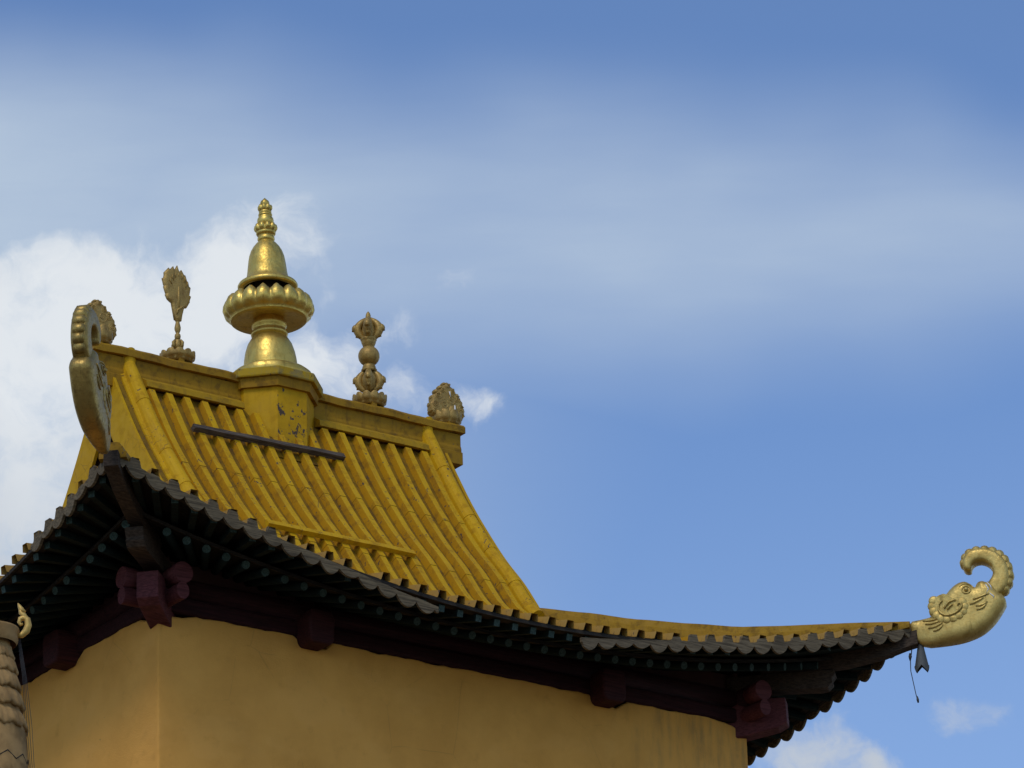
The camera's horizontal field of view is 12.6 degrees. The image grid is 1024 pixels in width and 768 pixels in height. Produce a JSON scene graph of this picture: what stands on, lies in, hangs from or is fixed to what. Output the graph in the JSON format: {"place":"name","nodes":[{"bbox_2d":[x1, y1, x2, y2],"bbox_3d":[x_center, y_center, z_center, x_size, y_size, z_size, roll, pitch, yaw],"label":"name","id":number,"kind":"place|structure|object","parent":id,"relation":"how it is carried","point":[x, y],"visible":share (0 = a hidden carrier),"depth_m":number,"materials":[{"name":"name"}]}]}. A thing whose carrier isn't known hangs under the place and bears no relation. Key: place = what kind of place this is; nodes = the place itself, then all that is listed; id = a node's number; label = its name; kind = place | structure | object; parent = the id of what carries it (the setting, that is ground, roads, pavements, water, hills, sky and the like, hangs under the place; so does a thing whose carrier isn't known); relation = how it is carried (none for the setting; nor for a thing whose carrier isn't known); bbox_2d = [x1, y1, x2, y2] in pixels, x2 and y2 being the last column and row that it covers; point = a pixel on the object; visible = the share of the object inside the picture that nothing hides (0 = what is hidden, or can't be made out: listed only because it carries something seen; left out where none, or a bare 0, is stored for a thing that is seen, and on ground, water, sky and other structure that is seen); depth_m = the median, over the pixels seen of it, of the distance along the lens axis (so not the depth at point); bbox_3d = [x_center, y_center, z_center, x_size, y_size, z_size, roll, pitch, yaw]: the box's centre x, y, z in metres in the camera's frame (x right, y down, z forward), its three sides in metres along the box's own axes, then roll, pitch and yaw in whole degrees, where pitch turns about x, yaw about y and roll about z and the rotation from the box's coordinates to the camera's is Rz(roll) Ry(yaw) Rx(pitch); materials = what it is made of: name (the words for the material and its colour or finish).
{"place":"outdoors","nodes":[
{"label":"outdoors","id":0,"kind":"place"},
{"bbox_2d":[0,603,33,767],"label":"victory banner pillar","id":1,"kind":"structure","parent":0,"point":[14,730],"depth_m":44.94,"materials":[{"name":"brown metal"}]},
{"bbox_2d":[0,0,1023,767],"label":"sky","id":2,"kind":"structure","parent":0,"point":[721,302],"materials":[{"name":"blue"}]},
{"label":"ground","id":3,"kind":"structure","parent":0,"visible":0},
{"bbox_2d":[0,342,917,767],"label":"temple","id":4,"kind":"structure","parent":3,"relation":"on","point":[172,594],"depth_m":51.68,"materials":[{"name":"yellow paint"}]},
{"bbox_2d":[69,304,111,453],"bbox_3d":[-4.321,-0.060,47.785,0.337,1.354,1.300,-5,-22,8],"label":"dragon head","id":5,"kind":"object","parent":4,"relation":"attached to","point":[91,394],"visible":1,"depth_m":47.38},
{"bbox_2d":[88,299,116,343],"bbox_3d":[-4.965,-0.700,55.350,0.452,0.645,0.414,-4,-22,4],"label":"flaming jewel","id":6,"kind":"object","parent":4,"relation":"on","point":[107,327],"visible":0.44,"depth_m":55.36,"materials":[{"name":"gold metal"}]},
{"bbox_2d":[159,266,195,362],"bbox_3d":[-4.053,-0.815,56.099,0.435,1.351,0.438,13,-27,-33],"label":"leaf finial","id":7,"kind":"object","parent":4,"relation":"on","point":[176,288],"visible":1,"depth_m":56.12,"materials":[{"name":"gold metal"}]},
{"bbox_2d":[222,198,314,372],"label":"golden spire","id":8,"kind":"structure","parent":4,"relation":"on","point":[268,306],"depth_m":56.70,"materials":[{"name":"gold metal"}]},
{"bbox_2d":[191,423,345,460],"bbox_3d":[-2.908,0.703,55.442,2.163,0.173,0.105,14,-27,-34],"label":"wooden plank","id":9,"kind":"object","parent":4,"relation":"on","point":[259,440],"visible":1,"depth_m":55.40,"materials":[{"name":"brown wood"}]},
{"bbox_2d":[264,519,415,557],"bbox_3d":[-1.997,1.808,54.083,2.072,0.123,0.106,14,-27,-34],"label":"wooden plank","id":10,"kind":"object","parent":4,"relation":"on","point":[296,529],"visible":0.99,"depth_m":54.04,"materials":[{"name":"yellow paint"}]},
{"bbox_2d":[352,312,386,406],"bbox_3d":[-1.779,-0.280,57.611,0.431,1.355,0.431,13,-27,-33],"label":"vajra finial","id":11,"kind":"object","parent":4,"relation":"on","point":[369,380],"visible":1,"depth_m":57.51,"materials":[{"name":"gold metal"}]},
{"bbox_2d":[427,382,464,424],"bbox_3d":[-0.830,0.292,58.092,0.414,0.645,0.452,-7,-23,13],"label":"flaming jewel","id":12,"kind":"object","parent":4,"relation":"on","point":[444,404],"visible":1,"depth_m":57.99,"materials":[{"name":"gold metal"}]},
{"bbox_2d":[908,648,918,702],"bbox_3d":[4.676,3.353,53.967,0.092,0.762,0.042,-7,-23,14],"label":"cord","id":13,"kind":"object","parent":4,"relation":"hanging from","point":[910,657],"visible":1,"depth_m":53.98,"materials":[{"name":"grey metal"}]},
{"bbox_2d":[910,545,1013,647],"bbox_3d":[5.262,2.487,54.210,1.259,1.178,0.416,-5,-22,8],"label":"dragon head","id":14,"kind":"object","parent":4,"relation":"attached to","point":[962,612],"visible":1,"depth_m":54.02},
{"bbox_2d":[914,644,928,672],"bbox_3d":[4.773,3.173,54.025,0.176,0.398,0.106,-5,-22,9],"label":"wind bell","id":15,"kind":"object","parent":14,"relation":"hanging from","point":[921,660],"visible":1,"depth_m":53.98,"materials":[{"name":"grey metal"}]}
]}

